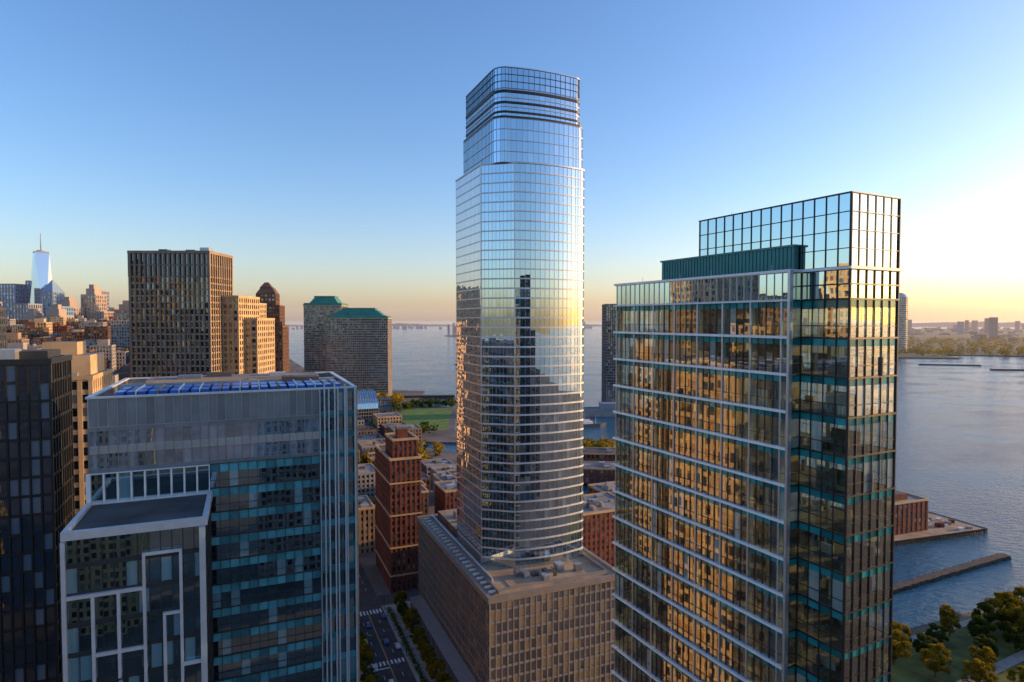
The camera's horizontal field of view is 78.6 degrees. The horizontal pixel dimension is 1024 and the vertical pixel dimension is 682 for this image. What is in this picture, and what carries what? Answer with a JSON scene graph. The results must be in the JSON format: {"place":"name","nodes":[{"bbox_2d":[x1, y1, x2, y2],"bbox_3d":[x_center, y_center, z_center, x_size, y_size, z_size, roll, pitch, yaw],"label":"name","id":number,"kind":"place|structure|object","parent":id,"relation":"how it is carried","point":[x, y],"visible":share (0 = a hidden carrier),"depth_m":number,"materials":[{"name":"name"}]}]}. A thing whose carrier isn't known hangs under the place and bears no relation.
{"place":"outdoors","nodes":[
{"label":"outdoors","id":0,"kind":"place"},
{"bbox_2d":[0,308,6,348],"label":"office tower","id":1,"kind":"structure","parent":0,"point":[3,340],"depth_m":315.31,"materials":[{"name":"concrete"}]},
{"bbox_2d":[0,284,25,318],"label":"skyscraper","id":2,"kind":"structure","parent":0,"point":[10,294],"depth_m":2395.37,"materials":[{"name":"glass"}]},
{"bbox_2d":[6,332,28,348],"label":"city building","id":3,"kind":"structure","parent":0,"point":[14,337],"depth_m":713.03,"materials":[{"name":"stone"}]},
{"bbox_2d":[8,342,40,348],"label":"city building","id":4,"kind":"structure","parent":0,"point":[17,345],"depth_m":608.30,"materials":[{"name":"stone"}]},
{"bbox_2d":[12,303,41,319],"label":"skyscraper","id":5,"kind":"structure","parent":0,"point":[19,310],"depth_m":2117.99,"materials":[{"name":"glass"}]},
{"bbox_2d":[25,280,30,302],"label":"skyscraper","id":6,"kind":"structure","parent":0,"point":[27,285],"depth_m":2443.34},
{"bbox_2d":[18,322,48,339],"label":"city building","id":7,"kind":"structure","parent":0,"point":[31,330],"depth_m":897.46,"materials":[{"name":"brick"}]},
{"bbox_2d":[25,308,42,320],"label":"skyscraper","id":8,"kind":"structure","parent":0,"point":[32,313],"depth_m":2027.33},
{"bbox_2d":[0,349,74,681],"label":"dark glass tower","id":9,"kind":"structure","parent":0,"point":[37,502],"depth_m":130.01,"materials":[{"name":"glass"}]},
{"bbox_2d":[32,318,52,336],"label":"city building","id":10,"kind":"structure","parent":0,"point":[41,322],"depth_m":940.57,"materials":[{"name":"concrete"}]},
{"bbox_2d":[33,336,61,344],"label":"city building","id":11,"kind":"structure","parent":0,"point":[38,340],"depth_m":830.09,"materials":[{"name":"stone"}]},
{"bbox_2d":[39,304,73,321],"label":"skyscraper","id":12,"kind":"structure","parent":0,"point":[56,310],"depth_m":2032.82,"materials":[{"name":"concrete"}]},
{"bbox_2d":[50,317,66,325],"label":"city building","id":13,"kind":"structure","parent":0,"point":[62,320],"depth_m":1455.89,"materials":[{"name":"concrete"}]},
{"bbox_2d":[46,306,73,315],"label":"skyscraper","id":14,"kind":"structure","parent":0,"point":[69,311],"depth_m":2130.09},
{"bbox_2d":[52,323,70,333],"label":"city building","id":15,"kind":"structure","parent":0,"point":[58,327],"depth_m":1165.72,"materials":[{"name":"brick"}]},
{"bbox_2d":[60,297,82,317],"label":"skyscraper","id":16,"kind":"structure","parent":0,"point":[70,302],"depth_m":2247.36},
{"bbox_2d":[60,331,84,340],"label":"city building","id":17,"kind":"structure","parent":0,"point":[73,336],"depth_m":951.71,"materials":[{"name":"brick"}]},
{"bbox_2d":[66,320,84,328],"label":"city building","id":18,"kind":"structure","parent":0,"point":[76,323],"depth_m":1283.54,"materials":[{"name":"stone"}]},
{"bbox_2d":[42,341,112,514],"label":"limestone building","id":19,"kind":"structure","parent":0,"point":[91,374],"depth_m":190.93,"materials":[{"name":"stone"}]},
{"bbox_2d":[81,320,106,327],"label":"city building","id":20,"kind":"structure","parent":0,"point":[89,323],"depth_m":1073.71,"materials":[{"name":"concrete"}]},
{"bbox_2d":[85,325,110,344],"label":"city building","id":21,"kind":"structure","parent":0,"point":[96,332],"depth_m":927.28,"materials":[{"name":"brick"}]},
{"bbox_2d":[90,339,115,371],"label":"city building","id":22,"kind":"structure","parent":0,"point":[106,348],"depth_m":783.44,"materials":[{"name":"stone"}]},
{"bbox_2d":[91,311,114,319],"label":"skyscraper","id":23,"kind":"structure","parent":0,"point":[96,315],"depth_m":2227.22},
{"bbox_2d":[110,319,129,347],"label":"city building","id":24,"kind":"structure","parent":0,"point":[120,333],"depth_m":900.10,"materials":[{"name":"stone"}]},
{"bbox_2d":[112,300,128,312],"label":"skyscraper","id":25,"kind":"structure","parent":0,"point":[124,307],"depth_m":2470.32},
{"bbox_2d":[112,372,129,380],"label":"city building","id":26,"kind":"structure","parent":0,"point":[122,375],"depth_m":453.86,"materials":[{"name":"stone"}]},
{"bbox_2d":[115,313,128,319],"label":"skyscraper","id":27,"kind":"structure","parent":0,"point":[120,316],"depth_m":2168.01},
{"bbox_2d":[116,350,128,369],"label":"city building","id":28,"kind":"structure","parent":0,"point":[122,358],"depth_m":826.05,"materials":[{"name":"stone"}]},
{"bbox_2d":[127,247,274,377],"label":"concrete apartment tower","id":29,"kind":"structure","parent":0,"point":[190,312],"depth_m":320.93,"materials":[{"name":"concrete"}]},
{"bbox_2d":[60,371,359,681],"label":"teal glass office building","id":30,"kind":"structure","parent":0,"point":[209,532],"depth_m":109.38,"materials":[{"name":"glass"}]},
{"bbox_2d":[260,303,266,317],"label":"limestone building","id":31,"kind":"structure","parent":0,"point":[262,310],"depth_m":532.23,"materials":[{"name":"stone"}]},
{"bbox_2d":[303,296,348,371],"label":"green roofed office building","id":32,"kind":"structure","parent":0,"point":[318,310],"depth_m":1120.99,"materials":[{"name":"stone"}]},
{"bbox_2d":[326,308,391,395],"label":"green roofed office building","id":33,"kind":"structure","parent":0,"point":[359,347],"depth_m":1045.17,"materials":[{"name":"stone"}]},
{"bbox_2d":[358,426,376,434],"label":"city building","id":34,"kind":"structure","parent":0,"point":[363,430],"depth_m":695.88,"materials":[{"name":"concrete"}]},
{"bbox_2d":[358,433,384,440],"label":"city building","id":35,"kind":"structure","parent":0,"point":[370,437],"depth_m":664.20,"materials":[{"name":"concrete"}]},
{"bbox_2d":[359,560,417,681],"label":"road","id":36,"kind":"structure","parent":0,"point":[394,665],"depth_m":269.29,"materials":[{"name":"asphalt"}]},
{"bbox_2d":[380,422,404,437],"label":"city building","id":37,"kind":"structure","parent":0,"point":[383,428],"depth_m":718.71,"materials":[{"name":"stone"}]},
{"bbox_2d":[375,427,421,592],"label":"brick apartment building","id":38,"kind":"structure","parent":0,"point":[398,494],"depth_m":312.11,"materials":[{"name":"brick"}]},
{"bbox_2d":[360,601,457,681],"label":"sidewalk","id":39,"kind":"structure","parent":0,"point":[411,644],"depth_m":258.38,"materials":[{"name":"concrete"}]},
{"bbox_2d":[359,643,374,670],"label":"tree","id":40,"kind":"object","parent":39,"relation":"on","point":[367,658],"visible":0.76,"depth_m":238.74,"materials":[{"name":"green plant"}]},
{"bbox_2d":[360,667,374,681],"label":"tree","id":41,"kind":"object","parent":39,"relation":"on","point":[364,671],"visible":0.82,"depth_m":230.98,"materials":[{"name":"green plant"}]},
{"bbox_2d":[393,591,406,606],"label":"tree","id":42,"kind":"object","parent":39,"relation":"on","point":[400,596],"visible":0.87,"depth_m":288.77,"materials":[{"name":"green plant"}]},
{"bbox_2d":[386,607,429,681],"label":"shrubs","id":43,"kind":"object","parent":39,"relation":"on","point":[408,646],"visible":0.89,"depth_m":257.23,"materials":[{"name":"green plant"}]},
{"bbox_2d":[402,607,419,628],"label":"tree","id":44,"kind":"object","parent":39,"relation":"on","point":[410,615],"visible":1,"depth_m":270.07,"materials":[{"name":"green plant"}]},
{"bbox_2d":[411,627,427,644],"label":"tree","id":45,"kind":"object","parent":39,"relation":"on","point":[420,631],"visible":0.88,"depth_m":257.11,"materials":[{"name":"green plant"}]},
{"bbox_2d":[416,639,429,652],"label":"tree","id":46,"kind":"object","parent":39,"relation":"on","point":[421,643],"visible":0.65,"depth_m":250.98,"materials":[{"name":"green plant"}]},
{"bbox_2d":[420,644,436,660],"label":"tree","id":47,"kind":"object","parent":39,"relation":"on","point":[427,648],"visible":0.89,"depth_m":244.35,"materials":[{"name":"green plant"}]},
{"bbox_2d":[428,659,445,680],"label":"tree","id":48,"kind":"object","parent":39,"relation":"on","point":[436,664],"visible":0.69,"depth_m":230.91,"materials":[{"name":"green plant"}]},
{"bbox_2d":[409,595,476,681],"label":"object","id":49,"kind":"structure","parent":39,"relation":"on","point":[459,668],"depth_m":251.35,"materials":[{"name":"concrete"}]},
{"bbox_2d":[434,671,452,681],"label":"tree","id":50,"kind":"object","parent":39,"relation":"on","point":[442,676],"visible":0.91,"depth_m":224.75,"materials":[{"name":"green plant"}]},
{"bbox_2d":[421,484,428,514],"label":"brick building","id":51,"kind":"structure","parent":0,"point":[425,499],"depth_m":381.24,"materials":[{"name":"brick"}]},
{"bbox_2d":[400,408,451,429],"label":"lawn","id":52,"kind":"structure","parent":0,"point":[440,417],"depth_m":873.05,"materials":[{"name":"green plant"}]},
{"bbox_2d":[421,458,453,475],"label":"city building","id":53,"kind":"structure","parent":0,"point":[426,465],"depth_m":551.99,"materials":[{"name":"concrete"}]},
{"bbox_2d":[430,464,456,481],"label":"city building","id":54,"kind":"structure","parent":0,"point":[438,469],"depth_m":523.12,"materials":[{"name":"concrete"}]},
{"bbox_2d":[434,479,456,513],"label":"brick building","id":55,"kind":"structure","parent":0,"point":[445,494],"depth_m":402.87,"materials":[{"name":"brick"}]},
{"bbox_2d":[0,0,1023,320],"label":"sky","id":56,"kind":"structure","parent":0,"point":[316,146],"materials":[{"name":"blue"}]},
{"bbox_2d":[417,509,614,681],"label":"stone podium building","id":57,"kind":"structure","parent":0,"point":[553,622],"depth_m":227.10,"materials":[{"name":"beige stone"}]},
{"bbox_2d":[455,66,584,567],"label":"glass skyscraper","id":58,"kind":"structure","parent":0,"point":[519,288],"depth_m":239.08,"materials":[{"name":"glass"}]},
{"bbox_2d":[583,492,631,566],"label":"brick building","id":59,"kind":"structure","parent":0,"point":[598,525],"depth_m":329.78,"materials":[{"name":"brick"}]},
{"bbox_2d":[583,447,632,460],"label":"brick terminal building","id":60,"kind":"structure","parent":0,"point":[598,453],"depth_m":563.69,"materials":[{"name":"brick"}]},
{"bbox_2d":[583,461,640,484],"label":"brick terminal building","id":61,"kind":"structure","parent":0,"point":[598,472],"depth_m":514.72,"materials":[{"name":"brick"}]},
{"bbox_2d":[588,480,635,502],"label":"brick building","id":62,"kind":"structure","parent":0,"point":[602,487],"depth_m":406.20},
{"bbox_2d":[285,321,1021,326],"bbox_3d":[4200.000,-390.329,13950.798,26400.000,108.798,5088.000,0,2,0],"label":"hills","id":63,"kind":"structure","parent":0,"point":[980,324],"depth_m":12523.72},
{"bbox_2d":[285,321,1023,630],"bbox_3d":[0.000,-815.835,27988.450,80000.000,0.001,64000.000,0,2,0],"label":"water","id":64,"kind":"structure","parent":0,"point":[960,443],"depth_m":728.16,"materials":[{"name":"blue liquid"}]},
{"bbox_2d":[400,395,456,402],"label":"ferry pier","id":65,"kind":"structure","parent":64,"relation":"in","point":[429,396],"depth_m":1088.73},
{"bbox_2d":[583,412,606,426],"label":"ship","id":66,"kind":"object","parent":64,"relation":"on","point":[587,422],"visible":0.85,"depth_m":801.82,"materials":[{"name":"white paint"}]},
{"bbox_2d":[583,402,632,416],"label":"waterfront terminal","id":67,"kind":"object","parent":64,"relation":"on","point":[605,409],"visible":0.61,"depth_m":885.47,"materials":[{"name":"grey concrete"}]},
{"bbox_2d":[838,507,987,545],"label":"timber pier","id":68,"kind":"structure","parent":64,"relation":"in","point":[942,526],"depth_m":399.20,"materials":[{"name":"brown wood"}]},
{"bbox_2d":[848,489,928,534],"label":"brick pier shed","id":69,"kind":"structure","parent":68,"relation":"on","point":[911,513],"depth_m":396.52,"materials":[{"name":"brick"}]},
{"bbox_2d":[878,553,1010,593],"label":"breakwater","id":70,"kind":"object","parent":64,"relation":"in","point":[934,576],"visible":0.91,"depth_m":336.03,"materials":[{"name":"rock"},{"name":"stone"}]},
{"bbox_2d":[918,364,980,365],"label":"spit","id":71,"kind":"structure","parent":64,"relation":"in","point":[954,364],"depth_m":1872.60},
{"bbox_2d":[289,359,1023,676],"bbox_3d":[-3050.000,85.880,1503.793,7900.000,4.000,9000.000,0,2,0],"label":"ground","id":72,"kind":"structure","parent":0,"point":[368,561],"depth_m":627.04,"materials":[{"name":"concrete"}]},
{"bbox_2d":[34,288,42,303],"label":"skyscraper","id":73,"kind":"structure","parent":72,"relation":"on","point":[37,299],"depth_m":2345.08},
{"bbox_2d":[29,233,51,303],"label":"spired skyscraper","id":74,"kind":"structure","parent":72,"relation":"on","point":[41,275],"depth_m":2405.18,"materials":[{"name":"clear glass"}]},
{"bbox_2d":[40,280,64,315],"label":"skyscraper","id":75,"kind":"structure","parent":72,"relation":"on","point":[52,292],"depth_m":2348.75,"materials":[{"name":"glass"}]},
{"bbox_2d":[81,284,106,319],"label":"skyscraper","id":76,"kind":"structure","parent":72,"relation":"on","point":[93,299],"depth_m":2298.30,"materials":[{"name":"concrete"}]},
{"bbox_2d":[256,282,288,372],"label":"brick art deco tower","id":77,"kind":"structure","parent":72,"relation":"on","point":[267,293],"depth_m":596.57,"materials":[{"name":"brick"}]},
{"bbox_2d":[358,495,374,554],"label":"brick building","id":78,"kind":"structure","parent":72,"relation":"on","point":[366,517],"depth_m":361.01,"materials":[{"name":"brick"}]},
{"bbox_2d":[358,463,374,496],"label":"city building","id":79,"kind":"structure","parent":72,"relation":"on","point":[366,478],"depth_m":475.66,"materials":[{"name":"concrete"}]},
{"bbox_2d":[357,389,378,422],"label":"glass winter garden","id":80,"kind":"object","parent":72,"relation":"on","point":[367,404],"visible":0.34,"depth_m":825.29,"materials":[{"name":"glass"}]},
{"bbox_2d":[358,439,384,455],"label":"city building","id":81,"kind":"structure","parent":72,"relation":"on","point":[364,446],"depth_m":617.48,"materials":[{"name":"concrete"}]},
{"bbox_2d":[378,396,393,407],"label":"city building","id":82,"kind":"structure","parent":72,"relation":"on","point":[383,401],"depth_m":964.96,"materials":[{"name":"stone"}]},
{"bbox_2d":[373,412,401,433],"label":"city building","id":83,"kind":"structure","parent":72,"relation":"on","point":[379,418],"depth_m":748.82,"materials":[{"name":"stone"}]},
{"bbox_2d":[376,391,403,405],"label":"waterfront trees","id":84,"kind":"object","parent":72,"relation":"on","point":[396,399],"visible":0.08,"depth_m":979.63,"materials":[{"name":"yellow plant"}]},
{"bbox_2d":[360,440,444,534],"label":"street trees","id":85,"kind":"object","parent":72,"relation":"on","point":[436,450],"visible":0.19,"depth_m":601.40,"materials":[{"name":"green plant"}]},
{"bbox_2d":[387,424,421,445],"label":"city building","id":86,"kind":"structure","parent":72,"relation":"on","point":[415,429],"depth_m":673.47,"materials":[{"name":"concrete"}]},
{"bbox_2d":[366,397,455,433],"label":"park trees","id":87,"kind":"object","parent":72,"relation":"on","point":[412,403],"visible":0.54,"depth_m":953.29,"materials":[{"name":"green plant"}]},
{"bbox_2d":[421,471,430,490],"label":"city building","id":88,"kind":"structure","parent":72,"relation":"on","point":[425,479],"depth_m":494.07,"materials":[{"name":"stone"}]},
{"bbox_2d":[433,472,456,495],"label":"brick building","id":89,"kind":"structure","parent":72,"relation":"on","point":[441,476],"depth_m":471.17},
{"bbox_2d":[384,435,619,447],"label":"canal trees","id":90,"kind":"object","parent":72,"relation":"on","point":[587,442],"visible":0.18,"depth_m":636.62,"materials":[{"name":"green plant"}]},
{"bbox_2d":[601,304,621,401],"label":"waterfront building","id":91,"kind":"structure","parent":72,"relation":"on","point":[608,351],"depth_m":906.83,"materials":[{"name":"metal"}]},
{"bbox_2d":[611,191,902,681],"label":"glass office building","id":92,"kind":"structure","parent":72,"relation":"on","point":[738,558],"depth_m":104.67,"materials":[{"name":"glass"}]},
{"bbox_2d":[289,317,1023,340],"bbox_3d":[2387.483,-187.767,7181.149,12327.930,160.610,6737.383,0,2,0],"label":"distant city","id":93,"kind":"object","parent":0,"point":[990,328],"visible":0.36,"depth_m":6215.69},
{"bbox_2d":[624,328,1023,358],"bbox_3d":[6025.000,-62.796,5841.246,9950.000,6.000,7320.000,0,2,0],"label":"shore","id":94,"kind":"structure","parent":0,"point":[929,335],"depth_m":2994.98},
{"bbox_2d":[892,293,907,351],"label":"domed residential tower","id":95,"kind":"structure","parent":94,"relation":"on","point":[903,319],"depth_m":2575.91,"materials":[{"name":"concrete"}]},
{"bbox_2d":[837,335,1023,356],"bbox_3d":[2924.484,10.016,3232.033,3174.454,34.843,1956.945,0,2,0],"label":"shore trees","id":96,"kind":"object","parent":94,"relation":"on","point":[959,351],"visible":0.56,"depth_m":2661.86,"materials":[{"name":"green plant"}]},
{"bbox_2d":[879,608,1023,681],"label":"park lawn","id":97,"kind":"structure","parent":0,"point":[957,645],"depth_m":247.99,"materials":[{"name":"green plant"}]},
{"bbox_2d":[879,629,912,663],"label":"tree","id":98,"kind":"object","parent":97,"relation":"on","point":[897,647],"visible":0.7,"depth_m":243.53,"materials":[{"name":"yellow plant"}]},
{"bbox_2d":[885,621,912,643],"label":"tree","id":99,"kind":"object","parent":97,"relation":"on","point":[898,626],"visible":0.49,"depth_m":255.26,"materials":[{"name":"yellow plant"}]},
{"bbox_2d":[911,632,938,653],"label":"tree","id":100,"kind":"object","parent":97,"relation":"on","point":[917,644],"visible":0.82,"depth_m":250.07,"materials":[{"name":"green plant"}]},
{"bbox_2d":[919,643,953,677],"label":"tree","id":101,"kind":"object","parent":97,"relation":"on","point":[932,651],"visible":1,"depth_m":234.73,"materials":[{"name":"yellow plant"}]},
{"bbox_2d":[924,622,948,642],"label":"tree","id":102,"kind":"object","parent":97,"relation":"on","point":[930,632],"visible":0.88,"depth_m":259.48,"materials":[{"name":"green plant"}]},
{"bbox_2d":[938,603,961,636],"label":"tree","id":103,"kind":"object","parent":97,"relation":"on","point":[948,617],"visible":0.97,"depth_m":265.50,"materials":[{"name":"green plant"}]},
{"bbox_2d":[960,658,998,681],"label":"tree","id":104,"kind":"object","parent":97,"relation":"on","point":[982,670],"visible":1,"depth_m":223.35,"materials":[{"name":"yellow plant"}]},
{"bbox_2d":[967,615,997,642],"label":"tree","id":105,"kind":"object","parent":97,"relation":"on","point":[983,629],"visible":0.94,"depth_m":259.83,"materials":[{"name":"green plant"}]},
{"bbox_2d":[968,646,996,671],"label":"tree","id":106,"kind":"object","parent":97,"relation":"on","point":[987,656],"visible":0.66,"depth_m":235.86,"materials":[{"name":"green plant"}]},
{"bbox_2d":[973,634,999,656],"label":"tree","id":107,"kind":"object","parent":97,"relation":"on","point":[987,642],"visible":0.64,"depth_m":246.54,"materials":[{"name":"green plant"}]},
{"bbox_2d":[971,602,1004,633],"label":"tree","id":108,"kind":"object","parent":97,"relation":"on","point":[990,616],"visible":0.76,"depth_m":267.33,"materials":[{"name":"green plant"}]},
{"bbox_2d":[984,590,1023,623],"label":"tree","id":109,"kind":"object","parent":97,"relation":"on","point":[1000,599],"visible":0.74,"depth_m":271.95,"materials":[{"name":"green plant"}]},
{"bbox_2d":[1001,606,1023,635],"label":"tree","id":110,"kind":"object","parent":97,"relation":"on","point":[1016,611],"visible":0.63,"depth_m":263.56,"materials":[{"name":"green plant"}]},
{"bbox_2d":[1002,625,1023,650],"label":"tree","id":111,"kind":"object","parent":97,"relation":"on","point":[1008,636],"visible":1,"depth_m":254.84,"materials":[{"name":"green plant"}]},
{"bbox_2d":[1006,665,1023,681],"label":"tree","id":112,"kind":"object","parent":97,"relation":"on","point":[1013,672],"visible":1,"depth_m":225.05,"materials":[{"name":"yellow plant"}]},
{"bbox_2d":[1010,585,1023,605],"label":"tree","id":113,"kind":"object","parent":97,"relation":"on","point":[1017,591],"visible":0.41,"depth_m":283.97,"materials":[{"name":"green plant"}]},
{"bbox_2d":[888,611,1023,681],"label":"park path","id":114,"kind":"structure","parent":0,"point":[1010,661],"depth_m":247.97,"materials":[{"name":"concrete"}]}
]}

